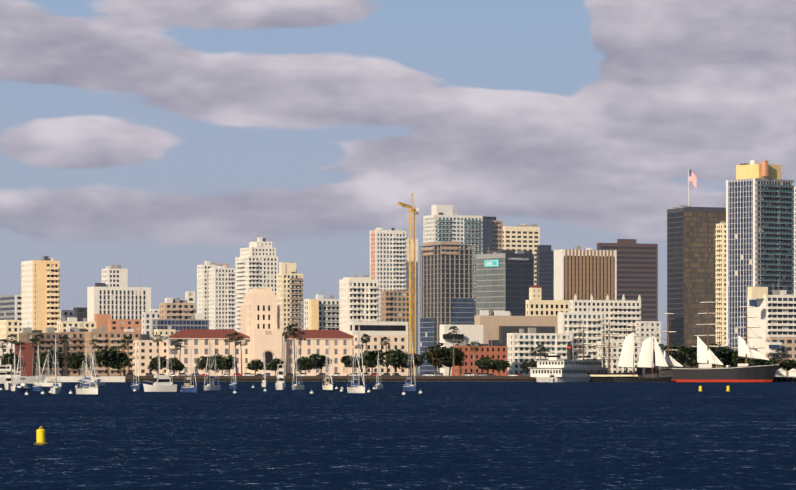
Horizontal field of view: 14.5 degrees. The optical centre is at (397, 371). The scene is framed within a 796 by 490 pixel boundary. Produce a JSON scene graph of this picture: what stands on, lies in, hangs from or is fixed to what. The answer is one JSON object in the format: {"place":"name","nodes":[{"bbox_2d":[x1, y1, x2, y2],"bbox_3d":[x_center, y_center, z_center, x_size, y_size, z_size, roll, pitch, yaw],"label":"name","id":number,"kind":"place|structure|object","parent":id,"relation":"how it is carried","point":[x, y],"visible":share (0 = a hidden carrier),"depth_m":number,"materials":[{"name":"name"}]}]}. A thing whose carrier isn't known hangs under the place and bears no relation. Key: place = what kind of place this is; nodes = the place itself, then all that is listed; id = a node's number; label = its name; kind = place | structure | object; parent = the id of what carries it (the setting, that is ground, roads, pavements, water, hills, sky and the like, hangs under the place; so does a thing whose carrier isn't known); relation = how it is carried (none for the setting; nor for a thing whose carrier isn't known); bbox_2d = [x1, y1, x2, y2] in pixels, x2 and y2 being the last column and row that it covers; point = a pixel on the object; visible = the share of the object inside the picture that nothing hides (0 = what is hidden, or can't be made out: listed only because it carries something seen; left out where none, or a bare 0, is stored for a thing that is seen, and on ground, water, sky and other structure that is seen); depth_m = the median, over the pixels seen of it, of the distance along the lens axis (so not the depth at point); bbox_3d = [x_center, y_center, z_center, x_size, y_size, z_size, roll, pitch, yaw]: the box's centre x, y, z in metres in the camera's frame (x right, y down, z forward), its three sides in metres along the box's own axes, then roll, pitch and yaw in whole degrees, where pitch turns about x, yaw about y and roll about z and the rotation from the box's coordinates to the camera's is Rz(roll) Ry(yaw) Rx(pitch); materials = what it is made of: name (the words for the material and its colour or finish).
{"place":"outdoors","nodes":[
{"label":"outdoors","id":0,"kind":"place"},
{"bbox_2d":[0,320,18,345],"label":"building","id":1,"kind":"structure","parent":0,"point":[8,327],"depth_m":1702.69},
{"bbox_2d":[0,295,20,332],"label":"building","id":2,"kind":"structure","parent":0,"point":[10,307],"depth_m":1909.76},
{"bbox_2d":[15,343,32,375],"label":"building","id":3,"kind":"structure","parent":0,"point":[27,354],"depth_m":1587.41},
{"bbox_2d":[21,256,59,332],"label":"yellow tower","id":4,"kind":"structure","parent":0,"point":[40,294],"depth_m":1803.90,"materials":[{"name":"concrete"}]},
{"bbox_2d":[57,317,95,332],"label":"building","id":5,"kind":"structure","parent":0,"point":[64,324],"depth_m":1704.19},
{"bbox_2d":[73,307,86,320],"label":"building","id":6,"kind":"structure","parent":0,"point":[81,312],"depth_m":1901.84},
{"bbox_2d":[102,265,127,286],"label":"slab tower","id":7,"kind":"structure","parent":0,"point":[113,277],"depth_m":2153.98,"materials":[{"name":"concrete"}]},
{"bbox_2d":[87,283,150,333],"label":"white slab","id":8,"kind":"structure","parent":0,"point":[130,296],"depth_m":2008.09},
{"bbox_2d":[142,312,158,334],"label":"building","id":9,"kind":"structure","parent":0,"point":[147,317],"depth_m":1801.21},
{"bbox_2d":[159,298,195,318],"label":"building","id":10,"kind":"structure","parent":0,"point":[172,308],"depth_m":1753.30,"materials":[{"name":"concrete"}]},
{"bbox_2d":[166,288,353,375],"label":"building with tower","id":11,"kind":"structure","parent":0,"point":[260,321],"depth_m":1601.99,"materials":[{"name":"paint"}]},
{"bbox_2d":[354,335,406,375],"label":"beige block","id":12,"kind":"structure","parent":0,"point":[397,342],"depth_m":1604.10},
{"bbox_2d":[0,382,795,489],"bbox_3d":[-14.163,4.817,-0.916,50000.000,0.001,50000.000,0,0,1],"label":"water","id":13,"kind":"structure","parent":0,"point":[538,436],"depth_m":229.67,"materials":[{"name":"blue liquid"}]},
{"bbox_2d":[4,364,11,389],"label":"motorboat","id":14,"kind":"object","parent":13,"relation":"on","point":[8,383],"visible":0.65,"depth_m":841.87,"materials":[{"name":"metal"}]},
{"bbox_2d":[14,345,30,392],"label":"sailboat","id":15,"kind":"object","parent":13,"relation":"on","point":[23,388],"visible":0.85,"depth_m":714.32,"materials":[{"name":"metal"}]},
{"bbox_2d":[0,359,46,383],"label":"motor yacht","id":16,"kind":"object","parent":13,"relation":"on","point":[30,379],"visible":0.58,"depth_m":1278.62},
{"bbox_2d":[34,427,47,444],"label":"yellow buoy","id":17,"kind":"object","parent":13,"relation":"in","point":[40,436],"visible":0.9,"depth_m":205.91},
{"bbox_2d":[50,334,60,393],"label":"sailboat","id":18,"kind":"object","parent":13,"relation":"on","point":[55,389],"visible":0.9,"depth_m":692.16,"materials":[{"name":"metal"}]},
{"bbox_2d":[76,347,97,393],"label":"sailboat","id":19,"kind":"object","parent":13,"relation":"on","point":[86,389],"visible":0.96,"depth_m":673.21,"materials":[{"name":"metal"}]},
{"bbox_2d":[143,361,176,391],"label":"motorboat","id":20,"kind":"object","parent":13,"relation":"on","point":[162,383],"visible":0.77,"depth_m":760.15,"materials":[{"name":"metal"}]},
{"bbox_2d":[181,349,196,391],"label":"sailboat","id":21,"kind":"object","parent":13,"relation":"on","point":[188,388],"visible":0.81,"depth_m":736.38,"materials":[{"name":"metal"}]},
{"bbox_2d":[204,343,219,389],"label":"sailboat","id":22,"kind":"object","parent":13,"relation":"on","point":[211,386],"visible":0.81,"depth_m":813.02,"materials":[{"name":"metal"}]},
{"bbox_2d":[275,364,285,389],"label":"motorboat","id":23,"kind":"object","parent":13,"relation":"on","point":[280,384],"visible":0.81,"depth_m":841.21,"materials":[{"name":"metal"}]},
{"bbox_2d":[292,347,304,389],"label":"sailboat","id":24,"kind":"object","parent":13,"relation":"on","point":[298,386],"visible":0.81,"depth_m":841.54,"materials":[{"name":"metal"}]},
{"bbox_2d":[322,343,333,389],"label":"sailboat","id":25,"kind":"object","parent":13,"relation":"on","point":[328,386],"visible":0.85,"depth_m":841.47,"materials":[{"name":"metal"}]},
{"bbox_2d":[125,376,535,381],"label":"seawall","id":26,"kind":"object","parent":13,"relation":"in","point":[368,378],"depth_m":1499.56,"materials":[{"name":"grey concrete"}]},
{"bbox_2d":[347,327,365,392],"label":"sailboat","id":27,"kind":"object","parent":13,"relation":"on","point":[356,388],"visible":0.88,"depth_m":713.79,"materials":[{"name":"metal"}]},
{"bbox_2d":[21,376,793,381],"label":"seawall","id":28,"kind":"object","parent":13,"relation":"in","point":[103,378],"visible":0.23,"depth_m":1506.30,"materials":[{"name":"concrete"}]},
{"bbox_2d":[403,333,415,390],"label":"sailboat","id":29,"kind":"object","parent":13,"relation":"on","point":[409,387],"visible":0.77,"depth_m":785.09,"materials":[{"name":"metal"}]},
{"bbox_2d":[530,343,607,381],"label":"ferry boat","id":30,"kind":"object","parent":13,"relation":"on","point":[569,369],"visible":0.81,"depth_m":1469.85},
{"bbox_2d":[571,322,637,372],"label":"tall ship","id":31,"kind":"object","parent":13,"relation":"on","point":[604,347],"visible":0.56,"depth_m":1504.17},
{"bbox_2d":[572,320,646,381],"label":"sailing ship","id":32,"kind":"object","parent":13,"relation":"in","point":[603,377],"visible":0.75,"depth_m":1488.18,"materials":[{"name":"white wood"}]},
{"bbox_2d":[614,328,671,381],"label":"sailing ship","id":33,"kind":"object","parent":13,"relation":"on","point":[627,358],"visible":0.94,"depth_m":1467.74,"materials":[{"name":"fabric"}]},
{"bbox_2d":[636,297,789,381],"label":"star of india","id":34,"kind":"object","parent":13,"relation":"on","point":[707,372],"visible":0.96,"depth_m":1472.38,"materials":[{"name":"black metal"}]},
{"bbox_2d":[772,368,795,381],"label":"tent","id":35,"kind":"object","parent":13,"relation":"in","point":[780,374],"depth_m":1488.36,"materials":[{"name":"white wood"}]},
{"bbox_2d":[0,0,795,373],"bbox_3d":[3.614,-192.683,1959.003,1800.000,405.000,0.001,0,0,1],"label":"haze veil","id":36,"kind":"object","parent":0,"point":[390,178],"depth_m":1959.08,"materials":[{"name":"grey"}]},
{"bbox_2d":[0,0,795,371],"label":"sky","id":37,"kind":"structure","parent":0,"point":[763,46],"materials":[{"name":"blue"}]},
{"bbox_2d":[452,332,507,375],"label":"brick building","id":38,"kind":"structure","parent":0,"point":[494,349],"depth_m":1588.99,"materials":[{"name":"brick"}]},
{"bbox_2d":[476,247,533,315],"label":"office tower","id":39,"kind":"structure","parent":0,"point":[486,277],"depth_m":2007.11,"materials":[{"name":"glass"}]},
{"bbox_2d":[554,246,616,299],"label":"ribbed building","id":40,"kind":"structure","parent":0,"point":[592,266],"depth_m":2105.22,"materials":[{"name":"concrete"}]},
{"bbox_2d":[570,300,640,340],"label":"building","id":41,"kind":"structure","parent":0,"point":[622,314],"depth_m":1858.40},
{"bbox_2d":[597,239,657,320],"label":"brown tower","id":42,"kind":"structure","parent":0,"point":[642,253],"depth_m":2310.46,"materials":[{"name":"concrete"}]},
{"bbox_2d":[726,160,793,366],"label":"blue tower","id":43,"kind":"structure","parent":0,"point":[759,232],"depth_m":1907.77,"materials":[{"name":"glass"}]},
{"bbox_2d":[747,279,795,355],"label":"hotel","id":44,"kind":"structure","parent":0,"point":[774,315],"depth_m":1651.02,"materials":[{"name":"concrete"}]},
{"bbox_2d":[748,287,767,298],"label":"building","id":45,"kind":"structure","parent":44,"relation":"on","point":[757,292],"depth_m":1646.83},
{"bbox_3d":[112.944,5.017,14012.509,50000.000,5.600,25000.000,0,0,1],"label":"ground","id":46,"kind":"structure","parent":0,"visible":0},
{"bbox_2d":[0,352,24,370],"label":"tree","id":47,"kind":"object","parent":46,"relation":"on","point":[8,358],"visible":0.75,"depth_m":1532.35,"materials":[{"name":"green plant"}]},
{"bbox_2d":[19,324,63,375],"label":"building","id":48,"kind":"structure","parent":46,"relation":"on","point":[27,334],"depth_m":1595.16,"materials":[{"name":"concrete"}]},
{"bbox_2d":[33,347,64,374],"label":"tree","id":49,"kind":"object","parent":46,"relation":"on","point":[60,359],"visible":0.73,"depth_m":1521.74,"materials":[{"name":"green plant"}]},
{"bbox_2d":[59,322,86,375],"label":"building","id":50,"kind":"structure","parent":46,"relation":"on","point":[76,341],"depth_m":1602.25,"materials":[{"name":"concrete"}]},
{"bbox_2d":[65,352,91,375],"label":"tree","id":51,"kind":"object","parent":46,"relation":"on","point":[75,361],"visible":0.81,"depth_m":1526.23,"materials":[{"name":"green plant"}]},
{"bbox_2d":[94,314,110,331],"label":"building","id":52,"kind":"structure","parent":46,"relation":"on","point":[100,319],"depth_m":1761.49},
{"bbox_2d":[89,346,124,375],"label":"tree","id":53,"kind":"object","parent":46,"relation":"on","point":[103,357],"visible":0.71,"depth_m":1526.36,"materials":[{"name":"green plant"}]},
{"bbox_2d":[85,316,140,375],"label":"building","id":54,"kind":"structure","parent":46,"relation":"on","point":[108,340],"depth_m":1594.94,"materials":[{"name":"concrete"}]},
{"bbox_2d":[108,352,130,375],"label":"tree","id":55,"kind":"object","parent":46,"relation":"on","point":[122,362],"visible":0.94,"depth_m":1524.74,"materials":[{"name":"green plant"}]},
{"bbox_2d":[108,319,140,331],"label":"building","id":56,"kind":"structure","parent":46,"relation":"on","point":[114,325],"depth_m":1753.20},
{"bbox_2d":[133,334,166,375],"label":"building","id":57,"kind":"structure","parent":46,"relation":"on","point":[145,345],"depth_m":1592.54,"materials":[{"name":"concrete"}]},
{"bbox_2d":[147,356,167,374],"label":"tree","id":58,"kind":"object","parent":46,"relation":"on","point":[153,364],"visible":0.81,"depth_m":1522.72,"materials":[{"name":"green plant"}]},
{"bbox_2d":[154,329,174,339],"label":"building","id":59,"kind":"structure","parent":46,"relation":"on","point":[162,332],"depth_m":1641.49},
{"bbox_2d":[165,357,184,373],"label":"tree","id":60,"kind":"object","parent":46,"relation":"on","point":[176,364],"visible":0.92,"depth_m":1523.92,"materials":[{"name":"green plant"}]},
{"bbox_2d":[152,305,208,334],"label":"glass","id":61,"kind":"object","parent":46,"relation":"on","point":[196,321],"depth_m":1706.12,"materials":[{"name":"glass"}]},
{"bbox_2d":[197,261,214,319],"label":"white tower","id":62,"kind":"structure","parent":46,"relation":"on","point":[202,280],"depth_m":2321.91,"materials":[{"name":"concrete"}]},
{"bbox_2d":[195,356,223,373],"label":"tree","id":63,"kind":"object","parent":46,"relation":"on","point":[202,363],"visible":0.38,"depth_m":1530.53,"materials":[{"name":"green plant"}]},
{"bbox_2d":[206,354,236,374],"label":"tree","id":64,"kind":"object","parent":46,"relation":"on","point":[224,363],"visible":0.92,"depth_m":1519.77,"materials":[{"name":"green plant"}]},
{"bbox_2d":[209,264,234,329],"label":"white tower","id":65,"kind":"structure","parent":46,"relation":"on","point":[221,275],"depth_m":2303.05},
{"bbox_2d":[246,359,265,374],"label":"tree","id":66,"kind":"object","parent":46,"relation":"on","point":[255,365],"visible":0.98,"depth_m":1528.24,"materials":[{"name":"green plant"}]},
{"bbox_2d":[235,256,277,331],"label":"high-rise building","id":67,"kind":"structure","parent":46,"relation":"on","point":[252,270],"depth_m":2205.93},
{"bbox_2d":[240,239,275,256],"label":"tier","id":68,"kind":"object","parent":67,"relation":"on","point":[263,251],"depth_m":2209.09,"materials":[{"name":"concrete"}]},
{"bbox_2d":[249,229,271,247],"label":"building rooftop","id":69,"kind":"object","parent":68,"relation":"on","point":[258,241],"depth_m":2213.19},
{"bbox_2d":[266,358,284,375],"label":"tree","id":70,"kind":"object","parent":46,"relation":"on","point":[274,366],"visible":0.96,"depth_m":1525.31,"materials":[{"name":"green plant"}]},
{"bbox_2d":[277,262,302,332],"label":"yellow tower","id":71,"kind":"structure","parent":46,"relation":"on","point":[289,313],"depth_m":2001.63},
{"bbox_2d":[294,356,318,372],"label":"tree","id":72,"kind":"object","parent":46,"relation":"on","point":[304,363],"visible":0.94,"depth_m":1519.57,"materials":[{"name":"green plant"}]},
{"bbox_2d":[309,300,318,329],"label":"building","id":73,"kind":"structure","parent":46,"relation":"on","point":[313,314],"depth_m":1846.05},
{"bbox_2d":[306,354,331,372],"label":"tree","id":74,"kind":"object","parent":46,"relation":"on","point":[321,361],"visible":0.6,"depth_m":1523.97,"materials":[{"name":"green plant"}]},
{"bbox_2d":[304,289,338,329],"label":"apartment building","id":75,"kind":"structure","parent":46,"relation":"on","point":[329,314],"depth_m":1853.47,"materials":[{"name":"concrete"}]},
{"bbox_2d":[340,355,364,371],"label":"tree","id":76,"kind":"object","parent":46,"relation":"on","point":[346,360],"visible":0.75,"depth_m":1527.76,"materials":[{"name":"green plant"}]},
{"bbox_2d":[339,272,377,333],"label":"building","id":77,"kind":"structure","parent":46,"relation":"on","point":[358,299],"depth_m":1802.97,"materials":[{"name":"concrete"}]},
{"bbox_2d":[360,349,384,375],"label":"tree","id":78,"kind":"object","parent":46,"relation":"on","point":[369,358],"visible":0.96,"depth_m":1525.83,"materials":[{"name":"green plant"}]},
{"bbox_2d":[349,321,407,375],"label":"building","id":79,"kind":"structure","parent":46,"relation":"on","point":[381,328],"depth_m":1684.88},
{"bbox_2d":[370,225,405,321],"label":"building","id":80,"kind":"structure","parent":46,"relation":"on","point":[379,274],"depth_m":2303.25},
{"bbox_2d":[381,290,408,374],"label":"building","id":81,"kind":"structure","parent":46,"relation":"on","point":[394,305],"depth_m":1901.90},
{"bbox_2d":[381,348,409,373],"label":"tree","id":82,"kind":"object","parent":46,"relation":"on","point":[396,358],"visible":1,"depth_m":1519.04,"materials":[{"name":"green plant"}]},
{"bbox_2d":[397,193,418,375],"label":"tower crane","id":83,"kind":"object","parent":46,"relation":"on","point":[415,210],"depth_m":1777.61,"materials":[{"name":"metal"}]},
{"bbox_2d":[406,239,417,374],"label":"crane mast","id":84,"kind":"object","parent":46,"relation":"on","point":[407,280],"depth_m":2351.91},
{"bbox_2d":[403,351,422,375],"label":"tree","id":85,"kind":"object","parent":46,"relation":"on","point":[419,363],"visible":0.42,"depth_m":1532.66,"materials":[{"name":"green plant"}]},
{"bbox_2d":[418,342,456,373],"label":"tree","id":86,"kind":"object","parent":46,"relation":"on","point":[434,354],"visible":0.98,"depth_m":1527.32,"materials":[{"name":"green plant"}]},
{"bbox_2d":[418,240,474,374],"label":"construction building","id":87,"kind":"structure","parent":46,"relation":"on","point":[465,257],"depth_m":2106.87,"materials":[{"name":"concrete"}]},
{"bbox_2d":[438,346,465,375],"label":"tree","id":88,"kind":"object","parent":46,"relation":"on","point":[459,358],"visible":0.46,"depth_m":1532.04,"materials":[{"name":"green plant"}]},
{"bbox_2d":[423,205,482,324],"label":"high-rise building","id":89,"kind":"structure","parent":46,"relation":"on","point":[434,234],"depth_m":2407.88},
{"bbox_2d":[440,324,482,375],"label":"white box","id":90,"kind":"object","parent":46,"relation":"on","point":[472,332],"depth_m":1662.69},
{"bbox_2d":[475,356,494,374],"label":"tree","id":91,"kind":"object","parent":46,"relation":"on","point":[485,363],"visible":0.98,"depth_m":1520.20,"materials":[{"name":"green plant"}]},
{"bbox_2d":[483,220,492,253],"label":"building","id":92,"kind":"structure","parent":46,"relation":"on","point":[489,230],"depth_m":2497.76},
{"bbox_2d":[483,216,502,249],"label":"high-rise building","id":93,"kind":"structure","parent":46,"relation":"on","point":[497,235],"depth_m":2505.90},
{"bbox_2d":[491,359,510,375],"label":"tree","id":94,"kind":"object","parent":46,"relation":"on","point":[501,365],"visible":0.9,"depth_m":1522.29,"materials":[{"name":"green plant"}]},
{"bbox_2d":[475,310,557,345],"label":"building","id":95,"kind":"structure","parent":46,"relation":"on","point":[493,322],"depth_m":1723.21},
{"bbox_2d":[503,224,539,285],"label":"beige tower","id":96,"kind":"structure","parent":46,"relation":"on","point":[512,244],"depth_m":2605.34,"materials":[{"name":"concrete"}]},
{"bbox_2d":[521,360,536,371],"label":"tree","id":97,"kind":"object","parent":46,"relation":"on","point":[526,366],"visible":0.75,"depth_m":1518.63,"materials":[{"name":"green plant"}]},
{"bbox_2d":[507,328,572,375],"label":"building","id":98,"kind":"structure","parent":46,"relation":"on","point":[520,344],"depth_m":1622.43,"materials":[{"name":"concrete"}]},
{"bbox_2d":[537,245,553,299],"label":"office tower","id":99,"kind":"structure","parent":46,"relation":"on","point":[548,265],"depth_m":2300.52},
{"bbox_2d":[526,300,569,315],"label":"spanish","id":100,"kind":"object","parent":46,"relation":"on","point":[544,307],"depth_m":1802.40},
{"bbox_2d":[529,288,540,299],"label":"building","id":101,"kind":"structure","parent":100,"relation":"on","point":[534,293],"depth_m":1803.98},
{"bbox_2d":[558,312,602,359],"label":"building","id":102,"kind":"structure","parent":46,"relation":"on","point":[568,322],"depth_m":1642.29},
{"bbox_2d":[597,341,639,372],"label":"building","id":103,"kind":"structure","parent":46,"relation":"on","point":[616,351],"depth_m":1641.16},
{"bbox_2d":[636,321,660,351],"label":"building","id":104,"kind":"structure","parent":46,"relation":"on","point":[645,327],"depth_m":1800.03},
{"bbox_2d":[653,343,687,367],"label":"tree","id":105,"kind":"object","parent":46,"relation":"on","point":[677,356],"visible":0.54,"depth_m":1517.65,"materials":[{"name":"green plant"}]},
{"bbox_2d":[678,346,705,367],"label":"tree","id":106,"kind":"object","parent":46,"relation":"on","point":[691,362],"visible":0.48,"depth_m":1517.50,"materials":[{"name":"green plant"}]},
{"bbox_2d":[667,205,725,367],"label":"dark glass tower","id":107,"kind":"structure","parent":46,"relation":"on","point":[691,223],"depth_m":2203.56,"materials":[{"name":"glass"}]},
{"bbox_2d":[688,168,696,206],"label":"flag pole","id":108,"kind":"object","parent":107,"relation":"attached to","point":[692,179],"depth_m":2210.58,"materials":[{"name":"white metal"}]},
{"bbox_2d":[692,343,729,364],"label":"tree","id":109,"kind":"object","parent":46,"relation":"on","point":[719,352],"visible":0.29,"depth_m":1522.42,"materials":[{"name":"green plant"}]},
{"bbox_2d":[715,221,725,367],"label":"skyscraper","id":110,"kind":"structure","parent":46,"relation":"on","point":[720,291],"depth_m":1998.69,"materials":[{"name":"concrete"}]},
{"bbox_2d":[728,350,745,366],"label":"tree","id":111,"kind":"object","parent":46,"relation":"on","point":[733,361],"visible":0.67,"depth_m":1526.24,"materials":[{"name":"green plant"}]},
{"bbox_2d":[766,337,795,375],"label":"building","id":112,"kind":"structure","parent":46,"relation":"on","point":[789,345],"depth_m":1585.51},
{"bbox_2d":[779,359,795,370],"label":"tree","id":113,"kind":"object","parent":46,"relation":"on","point":[789,364],"visible":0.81,"depth_m":1529.21,"materials":[{"name":"green plant"}]},
{"bbox_2d":[794,187,795,294],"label":"skyscraper","id":114,"kind":"structure","parent":46,"relation":"on","point":[794,240],"depth_m":2098.72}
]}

